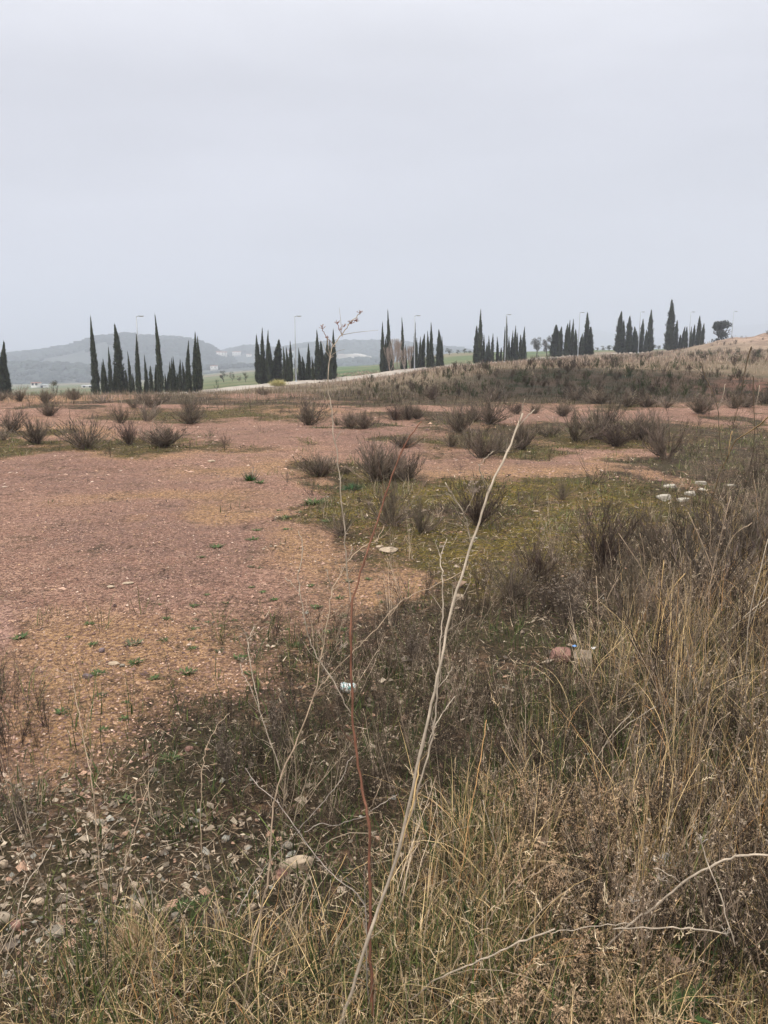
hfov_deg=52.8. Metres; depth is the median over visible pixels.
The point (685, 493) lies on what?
stone slab
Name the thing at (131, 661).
weed tuft
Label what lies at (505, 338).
street lamp
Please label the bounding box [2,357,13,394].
cypress tree
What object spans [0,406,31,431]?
dry shrub
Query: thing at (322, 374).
cypress tree
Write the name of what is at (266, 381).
cypress tree
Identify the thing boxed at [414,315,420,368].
street lamp
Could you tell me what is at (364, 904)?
dry stalk
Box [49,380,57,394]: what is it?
broad tree
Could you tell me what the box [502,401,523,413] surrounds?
dry shrub
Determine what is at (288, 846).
stone
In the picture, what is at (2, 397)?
dry shrub
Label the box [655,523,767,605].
dry shrub
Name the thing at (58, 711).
weed tuft
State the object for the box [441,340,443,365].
cypress tree
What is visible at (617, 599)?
dry shrub
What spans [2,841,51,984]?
dry stalk
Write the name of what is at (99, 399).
dry shrub
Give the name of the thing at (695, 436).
dry shrub
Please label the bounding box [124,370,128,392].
cypress tree
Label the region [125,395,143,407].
dry shrub
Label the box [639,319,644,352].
cypress tree
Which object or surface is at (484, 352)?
cypress tree
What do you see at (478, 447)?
dry shrub
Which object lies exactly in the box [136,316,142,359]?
street lamp
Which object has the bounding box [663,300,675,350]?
cypress tree
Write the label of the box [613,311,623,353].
cypress tree
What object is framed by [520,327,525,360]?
cypress tree
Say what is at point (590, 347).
cypress tree
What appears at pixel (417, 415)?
dry shrub
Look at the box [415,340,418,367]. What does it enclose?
cypress tree
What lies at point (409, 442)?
dry shrub
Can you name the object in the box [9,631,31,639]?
weed tuft
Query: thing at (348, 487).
grass tuft
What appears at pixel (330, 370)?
cypress tree
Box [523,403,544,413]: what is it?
dry shrub
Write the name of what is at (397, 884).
dry stalk
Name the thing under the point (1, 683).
dry shrub
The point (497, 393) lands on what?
dry shrub
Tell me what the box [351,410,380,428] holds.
dry shrub
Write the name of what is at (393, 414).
dry shrub
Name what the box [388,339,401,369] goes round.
bare tree
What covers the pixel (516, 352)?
cypress tree
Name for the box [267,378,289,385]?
grass clump
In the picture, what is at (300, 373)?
cypress tree
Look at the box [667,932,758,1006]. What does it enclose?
dry shrub
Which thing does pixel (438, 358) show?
cypress tree
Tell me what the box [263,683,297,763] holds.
dry shrub
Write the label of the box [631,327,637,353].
cypress tree
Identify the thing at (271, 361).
cypress tree
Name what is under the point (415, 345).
cypress tree
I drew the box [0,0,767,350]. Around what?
sky
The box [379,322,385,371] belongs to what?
cypress tree
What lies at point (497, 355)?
cypress tree
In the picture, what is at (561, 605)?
dry shrub
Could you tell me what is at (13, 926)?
stone
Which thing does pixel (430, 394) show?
dry shrub
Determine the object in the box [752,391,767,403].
dry shrub
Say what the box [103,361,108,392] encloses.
cypress tree
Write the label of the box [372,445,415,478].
dry shrub
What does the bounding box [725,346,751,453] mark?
dry stalk
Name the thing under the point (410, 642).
dry shrub
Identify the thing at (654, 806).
weeds
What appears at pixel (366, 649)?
dry shrub
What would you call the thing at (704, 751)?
dry stalk
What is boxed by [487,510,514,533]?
dry shrub
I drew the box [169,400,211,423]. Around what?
dry shrub
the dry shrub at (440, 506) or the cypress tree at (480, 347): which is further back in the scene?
the cypress tree at (480, 347)
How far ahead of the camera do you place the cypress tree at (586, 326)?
139.06 m
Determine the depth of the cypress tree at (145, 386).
74.39 m
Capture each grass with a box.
[0,399,767,1023]
[0,451,767,1023]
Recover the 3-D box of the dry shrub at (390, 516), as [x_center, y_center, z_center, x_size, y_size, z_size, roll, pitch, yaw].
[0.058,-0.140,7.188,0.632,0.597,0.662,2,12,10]
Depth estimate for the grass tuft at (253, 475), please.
9.83 m
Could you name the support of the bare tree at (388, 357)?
on the ground at (290, 435)
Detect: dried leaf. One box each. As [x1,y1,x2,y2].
[538,837,550,846]
[666,954,680,965]
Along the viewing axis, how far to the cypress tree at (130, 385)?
78.25 m
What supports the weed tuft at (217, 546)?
on the ground at (290, 435)
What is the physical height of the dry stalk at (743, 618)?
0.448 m
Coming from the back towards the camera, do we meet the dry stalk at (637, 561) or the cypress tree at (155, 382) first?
the cypress tree at (155, 382)
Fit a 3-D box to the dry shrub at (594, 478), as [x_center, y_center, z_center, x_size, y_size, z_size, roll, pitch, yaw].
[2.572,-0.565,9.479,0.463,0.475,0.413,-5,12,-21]
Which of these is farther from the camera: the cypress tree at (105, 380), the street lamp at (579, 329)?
the street lamp at (579, 329)
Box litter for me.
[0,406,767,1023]
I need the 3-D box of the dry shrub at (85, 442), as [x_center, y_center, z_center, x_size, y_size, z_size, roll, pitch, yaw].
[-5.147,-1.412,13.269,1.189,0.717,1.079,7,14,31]
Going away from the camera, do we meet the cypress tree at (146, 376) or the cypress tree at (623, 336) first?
the cypress tree at (146, 376)
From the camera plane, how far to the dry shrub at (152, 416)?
19.39 m
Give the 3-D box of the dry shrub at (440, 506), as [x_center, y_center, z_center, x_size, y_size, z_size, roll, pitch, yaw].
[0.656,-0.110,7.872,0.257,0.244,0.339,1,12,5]
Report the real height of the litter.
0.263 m
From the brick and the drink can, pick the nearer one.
the drink can
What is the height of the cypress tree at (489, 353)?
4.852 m
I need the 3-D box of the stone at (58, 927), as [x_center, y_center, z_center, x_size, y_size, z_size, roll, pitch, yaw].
[-0.926,1.184,2.179,0.055,0.020,0.045,0,15,0]
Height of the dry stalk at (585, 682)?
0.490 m
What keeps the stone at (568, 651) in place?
on the ground at (290, 435)
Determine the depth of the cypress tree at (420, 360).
107.03 m
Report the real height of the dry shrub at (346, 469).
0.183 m
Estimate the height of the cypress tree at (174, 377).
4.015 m
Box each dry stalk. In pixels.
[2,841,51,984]
[57,670,121,928]
[101,760,154,940]
[128,875,159,989]
[200,714,228,897]
[235,756,371,1023]
[238,517,460,1023]
[285,309,434,1023]
[307,853,367,953]
[309,874,330,974]
[339,399,534,1023]
[390,832,415,960]
[392,928,554,1017]
[453,720,486,908]
[468,853,553,981]
[482,800,503,882]
[501,746,529,801]
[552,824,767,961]
[560,648,609,752]
[588,706,655,775]
[596,576,617,665]
[599,747,623,856]
[618,533,657,608]
[629,634,674,787]
[641,561,685,703]
[688,512,725,605]
[690,693,730,836]
[691,353,725,478]
[700,597,767,663]
[703,496,751,708]
[711,417,767,502]
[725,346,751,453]
[746,539,767,677]
[746,736,767,852]
[747,375,759,480]
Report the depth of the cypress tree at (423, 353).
107.61 m
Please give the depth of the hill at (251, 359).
1497.77 m
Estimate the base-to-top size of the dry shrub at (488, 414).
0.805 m
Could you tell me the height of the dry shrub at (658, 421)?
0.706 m
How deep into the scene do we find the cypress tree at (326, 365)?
92.36 m
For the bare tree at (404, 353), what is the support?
on the ground at (290, 435)
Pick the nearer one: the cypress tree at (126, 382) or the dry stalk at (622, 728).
the dry stalk at (622, 728)
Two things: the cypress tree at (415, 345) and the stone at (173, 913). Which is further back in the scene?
the cypress tree at (415, 345)
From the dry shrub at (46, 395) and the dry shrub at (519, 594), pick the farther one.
the dry shrub at (46, 395)
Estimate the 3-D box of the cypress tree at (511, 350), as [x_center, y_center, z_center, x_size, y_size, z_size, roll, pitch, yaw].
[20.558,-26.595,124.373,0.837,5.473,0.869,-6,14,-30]
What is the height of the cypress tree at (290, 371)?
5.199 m
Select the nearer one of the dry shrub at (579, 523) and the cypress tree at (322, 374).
the dry shrub at (579, 523)
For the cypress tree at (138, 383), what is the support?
on the ground at (290, 435)
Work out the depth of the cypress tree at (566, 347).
136.56 m
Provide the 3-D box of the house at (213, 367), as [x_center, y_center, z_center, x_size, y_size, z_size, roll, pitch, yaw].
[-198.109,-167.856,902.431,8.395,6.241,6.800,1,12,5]
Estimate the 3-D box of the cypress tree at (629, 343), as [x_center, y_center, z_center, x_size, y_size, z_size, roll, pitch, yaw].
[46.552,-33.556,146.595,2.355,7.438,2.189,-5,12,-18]
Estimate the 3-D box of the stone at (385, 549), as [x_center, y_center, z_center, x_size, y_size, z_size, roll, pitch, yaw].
[0.041,0.309,6.390,0.176,0.022,0.141,-1,14,-13]
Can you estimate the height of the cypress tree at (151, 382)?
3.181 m
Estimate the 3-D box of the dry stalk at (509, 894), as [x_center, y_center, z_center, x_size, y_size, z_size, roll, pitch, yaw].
[0.314,1.055,1.971,0.219,0.390,0.038,0,11,0]
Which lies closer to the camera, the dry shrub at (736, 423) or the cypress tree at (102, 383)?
the dry shrub at (736, 423)
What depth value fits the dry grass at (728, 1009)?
2.10 m
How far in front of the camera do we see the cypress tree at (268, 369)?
90.64 m
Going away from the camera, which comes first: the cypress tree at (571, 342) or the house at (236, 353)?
the cypress tree at (571, 342)
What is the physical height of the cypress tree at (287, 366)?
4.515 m
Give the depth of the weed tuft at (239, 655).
4.16 m
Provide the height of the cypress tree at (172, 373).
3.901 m
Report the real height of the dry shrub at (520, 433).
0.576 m
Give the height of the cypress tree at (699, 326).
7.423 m
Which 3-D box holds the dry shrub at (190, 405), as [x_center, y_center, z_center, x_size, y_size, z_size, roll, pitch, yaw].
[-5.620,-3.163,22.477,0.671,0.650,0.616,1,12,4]
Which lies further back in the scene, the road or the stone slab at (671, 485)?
the road
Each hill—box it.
[6,342,150,363]
[14,367,254,383]
[233,347,311,363]
[336,354,370,358]
[456,324,767,351]
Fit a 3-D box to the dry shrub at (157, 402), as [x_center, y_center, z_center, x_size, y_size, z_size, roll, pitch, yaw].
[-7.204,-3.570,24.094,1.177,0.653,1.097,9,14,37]
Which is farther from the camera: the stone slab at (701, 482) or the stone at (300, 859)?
the stone slab at (701, 482)
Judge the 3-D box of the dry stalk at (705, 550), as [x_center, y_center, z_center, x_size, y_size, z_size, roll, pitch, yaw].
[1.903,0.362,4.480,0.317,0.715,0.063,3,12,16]
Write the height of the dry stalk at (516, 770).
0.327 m
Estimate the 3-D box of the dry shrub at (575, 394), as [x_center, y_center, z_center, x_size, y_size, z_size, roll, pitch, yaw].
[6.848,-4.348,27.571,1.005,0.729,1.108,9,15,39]
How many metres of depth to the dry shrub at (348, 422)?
16.83 m
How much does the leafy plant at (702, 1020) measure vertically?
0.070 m
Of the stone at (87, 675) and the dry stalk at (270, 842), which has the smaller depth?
the dry stalk at (270, 842)
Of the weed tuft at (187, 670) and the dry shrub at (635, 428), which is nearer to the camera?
the weed tuft at (187, 670)
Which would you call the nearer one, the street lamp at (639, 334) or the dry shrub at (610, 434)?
the dry shrub at (610, 434)
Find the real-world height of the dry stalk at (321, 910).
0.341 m
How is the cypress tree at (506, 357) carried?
on the ground at (290, 435)
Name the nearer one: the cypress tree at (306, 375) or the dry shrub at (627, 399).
the dry shrub at (627, 399)
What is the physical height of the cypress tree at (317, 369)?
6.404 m
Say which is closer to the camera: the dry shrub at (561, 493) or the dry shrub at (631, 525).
the dry shrub at (631, 525)
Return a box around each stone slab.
[656,494,671,499]
[663,484,676,487]
[676,497,689,501]
[684,491,695,495]
[695,481,706,484]
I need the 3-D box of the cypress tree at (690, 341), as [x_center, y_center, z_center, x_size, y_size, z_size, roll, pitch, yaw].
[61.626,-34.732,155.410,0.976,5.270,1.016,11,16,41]
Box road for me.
[157,352,642,393]
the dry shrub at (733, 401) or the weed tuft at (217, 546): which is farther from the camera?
the dry shrub at (733, 401)
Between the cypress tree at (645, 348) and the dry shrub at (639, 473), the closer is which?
the dry shrub at (639, 473)
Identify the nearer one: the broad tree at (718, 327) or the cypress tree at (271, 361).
the cypress tree at (271, 361)
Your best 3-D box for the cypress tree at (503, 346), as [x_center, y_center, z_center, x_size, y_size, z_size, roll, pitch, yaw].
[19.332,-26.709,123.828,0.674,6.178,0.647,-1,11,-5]
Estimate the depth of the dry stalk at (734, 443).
5.44 m
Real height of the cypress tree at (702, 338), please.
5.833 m
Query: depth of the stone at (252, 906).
2.29 m
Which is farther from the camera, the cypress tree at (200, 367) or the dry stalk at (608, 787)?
the cypress tree at (200, 367)
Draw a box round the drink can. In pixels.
[341,682,355,692]
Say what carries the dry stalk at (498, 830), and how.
on the ground at (290, 435)
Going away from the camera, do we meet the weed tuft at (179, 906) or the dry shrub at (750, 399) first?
the weed tuft at (179, 906)
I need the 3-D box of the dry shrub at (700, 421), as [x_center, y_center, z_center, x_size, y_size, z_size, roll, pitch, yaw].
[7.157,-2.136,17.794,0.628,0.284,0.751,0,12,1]
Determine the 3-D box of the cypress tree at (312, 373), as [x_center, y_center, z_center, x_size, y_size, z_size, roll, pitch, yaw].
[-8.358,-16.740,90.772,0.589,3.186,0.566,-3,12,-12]
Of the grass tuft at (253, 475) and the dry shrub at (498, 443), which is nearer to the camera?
the grass tuft at (253, 475)
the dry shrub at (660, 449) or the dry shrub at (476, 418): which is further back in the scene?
the dry shrub at (476, 418)
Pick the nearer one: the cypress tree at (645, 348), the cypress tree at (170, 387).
the cypress tree at (170, 387)
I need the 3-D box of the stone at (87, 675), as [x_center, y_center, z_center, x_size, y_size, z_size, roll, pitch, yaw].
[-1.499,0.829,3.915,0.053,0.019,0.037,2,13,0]
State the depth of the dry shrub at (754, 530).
5.90 m
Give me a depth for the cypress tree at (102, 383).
74.06 m
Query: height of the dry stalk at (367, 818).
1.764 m
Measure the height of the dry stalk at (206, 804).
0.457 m
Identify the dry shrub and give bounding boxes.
[0,389,13,400]
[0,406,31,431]
[0,426,12,440]
[0,648,35,772]
[0,668,6,696]
[0,757,56,832]
[3,385,28,401]
[12,413,54,444]
[34,399,62,415]
[35,385,61,402]
[48,410,121,449]
[60,387,83,399]
[88,393,114,402]
[102,401,137,423]
[104,415,153,444]
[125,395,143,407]
[131,388,170,407]
[133,418,197,447]
[135,396,162,421]
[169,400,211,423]
[177,396,201,413]
[207,706,256,784]
[217,428,231,445]
[255,387,269,394]
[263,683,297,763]
[281,465,296,482]
[283,393,338,424]
[292,447,347,476]
[300,477,326,495]
[315,501,355,536]
[331,408,365,427]
[331,432,410,481]
[336,460,355,473]
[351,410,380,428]
[355,466,427,526]
[356,630,374,667]
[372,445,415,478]
[373,399,413,420]
[387,451,429,481]
[388,429,423,447]
[391,397,422,419]
[399,493,447,533]
[401,610,435,668]
[411,402,433,418]
[419,380,445,399]
[433,428,464,446]
[434,396,478,433]
[436,492,459,512]
[441,470,530,526]
[453,424,518,457]
[454,427,495,448]
[462,399,486,420]
[472,393,520,423]
[476,382,512,400]
[481,556,549,602]
[487,423,529,453]
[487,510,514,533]
[497,518,568,581]
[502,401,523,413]
[502,419,539,449]
[515,488,527,503]
[520,475,545,503]
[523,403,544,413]
[527,420,570,437]
[532,561,589,629]
[542,398,575,415]
[545,407,610,441]
[547,476,580,499]
[552,933,625,995]
[563,380,591,399]
[563,509,591,532]
[564,488,665,571]
[571,404,622,438]
[573,386,617,403]
[575,447,619,483]
[583,531,688,627]
[584,418,649,446]
[585,397,631,424]
[603,495,719,566]
[606,406,674,439]
[607,387,645,406]
[617,460,657,481]
[618,507,651,537]
[630,393,660,406]
[632,407,693,458]
[637,406,689,442]
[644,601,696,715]
[654,390,679,407]
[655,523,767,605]
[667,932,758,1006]
[677,492,767,567]
[678,390,727,413]
[682,430,704,442]
[687,414,713,425]
[700,462,735,479]
[710,388,758,408]
[725,409,751,427]
[735,391,760,406]
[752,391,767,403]
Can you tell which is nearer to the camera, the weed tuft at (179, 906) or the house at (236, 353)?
the weed tuft at (179, 906)
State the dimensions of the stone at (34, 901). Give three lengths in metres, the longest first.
0.041 x 0.028 x 0.014 m
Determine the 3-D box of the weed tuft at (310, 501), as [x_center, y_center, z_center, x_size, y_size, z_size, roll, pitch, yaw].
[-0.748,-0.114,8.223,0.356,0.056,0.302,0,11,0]
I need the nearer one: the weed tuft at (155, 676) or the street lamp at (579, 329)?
the weed tuft at (155, 676)
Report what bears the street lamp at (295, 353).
on the ground at (290, 435)
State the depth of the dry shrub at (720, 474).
10.12 m
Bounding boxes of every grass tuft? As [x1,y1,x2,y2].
[238,466,261,480]
[244,473,256,480]
[342,484,362,490]
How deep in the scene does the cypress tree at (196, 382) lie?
74.38 m
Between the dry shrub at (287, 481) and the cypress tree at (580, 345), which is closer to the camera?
the dry shrub at (287, 481)
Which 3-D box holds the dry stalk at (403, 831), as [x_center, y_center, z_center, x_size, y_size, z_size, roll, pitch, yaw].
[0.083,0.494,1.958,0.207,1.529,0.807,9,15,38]
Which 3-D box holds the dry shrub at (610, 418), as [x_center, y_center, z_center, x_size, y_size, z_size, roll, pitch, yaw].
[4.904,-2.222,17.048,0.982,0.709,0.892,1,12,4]
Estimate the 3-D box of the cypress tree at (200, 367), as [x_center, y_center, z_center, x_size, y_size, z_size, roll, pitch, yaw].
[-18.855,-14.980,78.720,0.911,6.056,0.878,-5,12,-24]
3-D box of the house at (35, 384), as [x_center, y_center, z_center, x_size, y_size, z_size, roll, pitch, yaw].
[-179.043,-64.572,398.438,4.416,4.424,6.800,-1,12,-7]
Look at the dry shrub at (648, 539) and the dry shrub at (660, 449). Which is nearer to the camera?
the dry shrub at (648, 539)
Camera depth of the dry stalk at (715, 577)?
3.45 m
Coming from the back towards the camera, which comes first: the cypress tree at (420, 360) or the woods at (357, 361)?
the woods at (357, 361)
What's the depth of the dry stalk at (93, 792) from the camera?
2.29 m
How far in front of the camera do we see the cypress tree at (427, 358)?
106.42 m
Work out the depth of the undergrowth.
36.04 m
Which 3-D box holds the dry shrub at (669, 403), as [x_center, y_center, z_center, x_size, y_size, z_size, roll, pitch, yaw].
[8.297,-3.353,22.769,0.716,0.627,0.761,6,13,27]
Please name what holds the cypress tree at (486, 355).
on the ground at (290, 435)
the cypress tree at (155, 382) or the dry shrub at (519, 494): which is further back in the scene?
the cypress tree at (155, 382)
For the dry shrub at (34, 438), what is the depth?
13.90 m
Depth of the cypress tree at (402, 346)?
108.52 m
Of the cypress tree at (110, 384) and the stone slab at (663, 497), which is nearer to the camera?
the stone slab at (663, 497)
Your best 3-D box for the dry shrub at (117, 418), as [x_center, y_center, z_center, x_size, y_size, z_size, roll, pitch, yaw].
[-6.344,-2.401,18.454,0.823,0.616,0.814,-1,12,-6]
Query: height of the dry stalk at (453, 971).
0.426 m
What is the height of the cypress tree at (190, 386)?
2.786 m
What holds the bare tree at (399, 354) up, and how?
on the ground at (290, 435)
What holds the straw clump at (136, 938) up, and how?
on the ground at (290, 435)
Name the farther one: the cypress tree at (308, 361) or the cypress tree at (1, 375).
the cypress tree at (308, 361)
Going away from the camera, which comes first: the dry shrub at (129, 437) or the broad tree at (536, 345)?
the dry shrub at (129, 437)
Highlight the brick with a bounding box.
[574,650,591,666]
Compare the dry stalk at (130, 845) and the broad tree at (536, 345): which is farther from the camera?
the broad tree at (536, 345)
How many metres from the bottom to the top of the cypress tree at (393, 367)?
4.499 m
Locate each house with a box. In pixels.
[31,382,41,387]
[40,384,48,387]
[210,365,217,370]
[215,351,226,356]
[232,351,240,355]
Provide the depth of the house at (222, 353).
1226.85 m
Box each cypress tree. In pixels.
[0,341,9,393]
[0,358,4,393]
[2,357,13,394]
[90,314,99,393]
[100,364,105,393]
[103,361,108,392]
[108,347,112,391]
[108,370,113,393]
[112,323,125,393]
[113,366,118,392]
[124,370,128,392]
[127,351,133,393]
[134,334,142,393]
[143,380,146,393]
[144,355,148,392]
[149,366,154,393]
[154,365,156,391]
[155,316,164,392]
[164,376,166,391]
[168,363,173,392]
[171,357,174,390]
[173,359,176,391]
[176,373,179,391]
[178,360,182,391]
[182,362,185,391]
[184,340,191,391]
[187,367,192,392]
[192,333,201,391]
[197,334,203,390]
[254,334,260,382]
[258,357,265,383]
[260,328,265,364]
[264,357,268,382]
[265,333,271,381]
[269,343,273,382]
[272,340,282,380]
[282,347,286,381]
[285,348,289,381]
[288,342,293,381]
[297,348,302,380]
[302,357,305,379]
[305,343,310,379]
[305,363,308,379]
[311,360,314,379]
[313,331,321,379]
[319,341,324,379]
[324,341,329,379]
[328,341,332,379]
[331,330,337,378]
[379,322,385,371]
[383,339,387,371]
[386,311,390,370]
[390,348,394,370]
[400,322,404,368]
[413,323,415,367]
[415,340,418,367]
[418,337,422,367]
[421,334,425,366]
[425,331,430,367]
[429,325,434,361]
[430,350,435,367]
[435,330,442,365]
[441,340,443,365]
[472,325,478,362]
[477,310,483,362]
[482,338,485,361]
[485,345,488,361]
[488,337,490,361]
[490,337,494,361]
[495,338,499,361]
[502,330,504,360]
[503,319,507,360]
[507,340,510,360]
[510,333,513,359]
[513,326,516,358]
[514,332,518,359]
[518,334,521,359]
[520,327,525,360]
[548,325,558,356]
[555,326,563,356]
[563,324,569,355]
[568,323,570,355]
[569,319,573,355]
[572,329,578,354]
[578,333,582,355]
[580,336,584,355]
[584,312,589,354]
[584,327,594,353]
[588,337,593,354]
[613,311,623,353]
[620,320,625,352]
[624,316,633,353]
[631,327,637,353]
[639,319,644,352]
[642,330,648,351]
[647,310,654,352]
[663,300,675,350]
[673,319,678,350]
[680,327,684,348]
[682,327,687,348]
[689,327,692,346]
[692,325,695,345]
[696,316,701,345]
[699,324,705,344]
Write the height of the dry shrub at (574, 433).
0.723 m
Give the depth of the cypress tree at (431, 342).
107.97 m
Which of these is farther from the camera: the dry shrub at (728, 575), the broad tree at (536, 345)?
the broad tree at (536, 345)
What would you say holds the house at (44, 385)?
on the ground at (290, 435)
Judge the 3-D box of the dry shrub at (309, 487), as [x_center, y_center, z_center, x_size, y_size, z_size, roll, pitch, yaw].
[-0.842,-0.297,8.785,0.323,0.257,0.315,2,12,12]
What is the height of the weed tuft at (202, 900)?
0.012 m
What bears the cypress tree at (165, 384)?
on the ground at (290, 435)
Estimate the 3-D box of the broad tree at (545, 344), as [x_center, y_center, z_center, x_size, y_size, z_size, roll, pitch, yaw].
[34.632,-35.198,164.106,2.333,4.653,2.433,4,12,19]
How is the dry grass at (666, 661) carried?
on the ground at (290, 435)
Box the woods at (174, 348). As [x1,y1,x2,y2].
[0,332,237,367]
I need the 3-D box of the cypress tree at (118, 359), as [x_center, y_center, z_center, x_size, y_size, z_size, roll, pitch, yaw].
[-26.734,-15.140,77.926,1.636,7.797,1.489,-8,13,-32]
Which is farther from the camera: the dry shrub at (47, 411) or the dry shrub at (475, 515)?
the dry shrub at (47, 411)
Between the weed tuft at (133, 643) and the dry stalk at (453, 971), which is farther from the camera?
the weed tuft at (133, 643)
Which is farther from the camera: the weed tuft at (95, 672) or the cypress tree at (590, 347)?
the cypress tree at (590, 347)
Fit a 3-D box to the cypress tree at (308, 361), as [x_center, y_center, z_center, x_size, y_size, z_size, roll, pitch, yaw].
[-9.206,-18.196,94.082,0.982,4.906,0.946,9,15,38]
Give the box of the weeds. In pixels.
[0,440,767,1023]
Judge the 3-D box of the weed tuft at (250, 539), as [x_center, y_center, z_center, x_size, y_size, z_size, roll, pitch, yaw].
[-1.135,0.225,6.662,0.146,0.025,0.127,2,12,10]
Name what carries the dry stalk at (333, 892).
on the ground at (290, 435)
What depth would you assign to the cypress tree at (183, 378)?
78.65 m
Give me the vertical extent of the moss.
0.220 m
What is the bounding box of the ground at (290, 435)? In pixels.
[0,333,767,1023]
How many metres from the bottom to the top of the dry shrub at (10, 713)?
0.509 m
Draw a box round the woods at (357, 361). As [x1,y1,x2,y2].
[294,354,434,366]
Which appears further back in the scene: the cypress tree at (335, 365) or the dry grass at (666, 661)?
the cypress tree at (335, 365)
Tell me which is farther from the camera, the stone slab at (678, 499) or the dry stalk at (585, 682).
the stone slab at (678, 499)
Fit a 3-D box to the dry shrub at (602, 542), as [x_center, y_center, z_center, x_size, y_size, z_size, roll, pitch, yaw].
[1.710,0.127,5.808,0.558,0.681,0.594,-2,12,-8]
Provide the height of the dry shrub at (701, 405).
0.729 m
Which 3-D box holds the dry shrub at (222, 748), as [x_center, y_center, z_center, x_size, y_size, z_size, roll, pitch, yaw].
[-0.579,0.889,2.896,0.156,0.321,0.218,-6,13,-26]
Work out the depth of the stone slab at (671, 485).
9.36 m
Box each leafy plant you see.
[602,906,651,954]
[658,978,714,1023]
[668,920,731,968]
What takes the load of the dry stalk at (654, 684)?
on the ground at (290, 435)
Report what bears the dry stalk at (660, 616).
on the ground at (290, 435)
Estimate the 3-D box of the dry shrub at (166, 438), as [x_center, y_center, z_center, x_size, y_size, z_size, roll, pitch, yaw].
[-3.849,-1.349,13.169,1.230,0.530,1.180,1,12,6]
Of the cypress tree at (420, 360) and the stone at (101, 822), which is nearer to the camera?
the stone at (101, 822)
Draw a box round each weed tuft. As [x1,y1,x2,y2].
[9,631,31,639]
[54,706,68,715]
[91,668,107,675]
[115,793,135,804]
[124,637,142,645]
[127,657,146,665]
[145,673,160,680]
[158,750,185,765]
[167,894,197,912]
[171,665,198,674]
[197,893,210,905]
[210,543,224,547]
[231,653,250,660]
[245,535,258,540]
[297,497,325,504]
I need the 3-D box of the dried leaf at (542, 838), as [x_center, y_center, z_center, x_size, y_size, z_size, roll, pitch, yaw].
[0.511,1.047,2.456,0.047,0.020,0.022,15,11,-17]
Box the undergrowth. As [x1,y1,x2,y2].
[0,331,767,519]
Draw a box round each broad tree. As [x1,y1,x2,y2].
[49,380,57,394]
[220,371,227,381]
[530,337,541,355]
[542,335,551,355]
[711,320,731,341]
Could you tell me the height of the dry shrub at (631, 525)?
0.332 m
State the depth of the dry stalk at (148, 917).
1.95 m
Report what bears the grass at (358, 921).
on the ground at (290, 435)
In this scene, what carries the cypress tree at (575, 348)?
on the ground at (290, 435)
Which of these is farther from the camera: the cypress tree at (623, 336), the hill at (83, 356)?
the hill at (83, 356)
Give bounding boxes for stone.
[0,859,7,868]
[10,920,23,930]
[31,897,43,904]
[45,924,64,938]
[82,673,92,678]
[93,819,104,825]
[108,661,119,664]
[171,912,179,919]
[185,746,193,751]
[250,903,257,909]
[276,868,287,877]
[279,855,312,871]
[282,841,292,849]
[379,547,398,552]
[549,647,570,662]
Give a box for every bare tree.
[384,347,398,370]
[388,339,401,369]
[396,342,400,369]
[399,349,407,369]
[403,346,413,368]
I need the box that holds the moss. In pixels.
[1,408,721,590]
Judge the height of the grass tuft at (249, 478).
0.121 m
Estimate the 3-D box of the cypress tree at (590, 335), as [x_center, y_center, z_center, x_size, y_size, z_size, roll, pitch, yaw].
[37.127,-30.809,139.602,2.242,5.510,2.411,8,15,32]
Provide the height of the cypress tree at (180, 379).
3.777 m
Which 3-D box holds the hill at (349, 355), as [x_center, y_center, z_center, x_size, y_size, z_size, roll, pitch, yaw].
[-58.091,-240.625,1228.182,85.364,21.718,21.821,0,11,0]
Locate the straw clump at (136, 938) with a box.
[81,900,180,989]
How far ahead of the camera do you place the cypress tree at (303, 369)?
94.72 m
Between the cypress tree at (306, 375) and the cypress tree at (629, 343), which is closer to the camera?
the cypress tree at (306, 375)
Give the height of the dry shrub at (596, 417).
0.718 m
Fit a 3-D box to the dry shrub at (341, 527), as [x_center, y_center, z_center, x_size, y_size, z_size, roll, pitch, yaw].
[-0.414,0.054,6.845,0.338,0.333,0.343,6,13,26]
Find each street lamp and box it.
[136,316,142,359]
[294,316,300,381]
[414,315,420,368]
[504,314,510,361]
[577,312,584,354]
[637,312,640,352]
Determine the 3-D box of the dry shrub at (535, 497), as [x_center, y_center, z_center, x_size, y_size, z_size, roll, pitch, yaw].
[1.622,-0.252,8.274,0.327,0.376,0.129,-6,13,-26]
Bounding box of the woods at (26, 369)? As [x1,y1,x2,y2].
[6,360,297,383]
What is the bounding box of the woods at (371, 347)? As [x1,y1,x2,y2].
[221,339,472,363]
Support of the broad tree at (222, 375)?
on the ground at (290, 435)
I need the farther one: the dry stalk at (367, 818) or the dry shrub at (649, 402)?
the dry shrub at (649, 402)
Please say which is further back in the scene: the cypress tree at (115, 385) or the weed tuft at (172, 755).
the cypress tree at (115, 385)
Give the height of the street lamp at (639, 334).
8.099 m
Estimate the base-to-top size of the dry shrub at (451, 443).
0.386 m
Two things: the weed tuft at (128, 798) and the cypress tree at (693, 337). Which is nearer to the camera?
the weed tuft at (128, 798)
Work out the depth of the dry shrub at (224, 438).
13.41 m

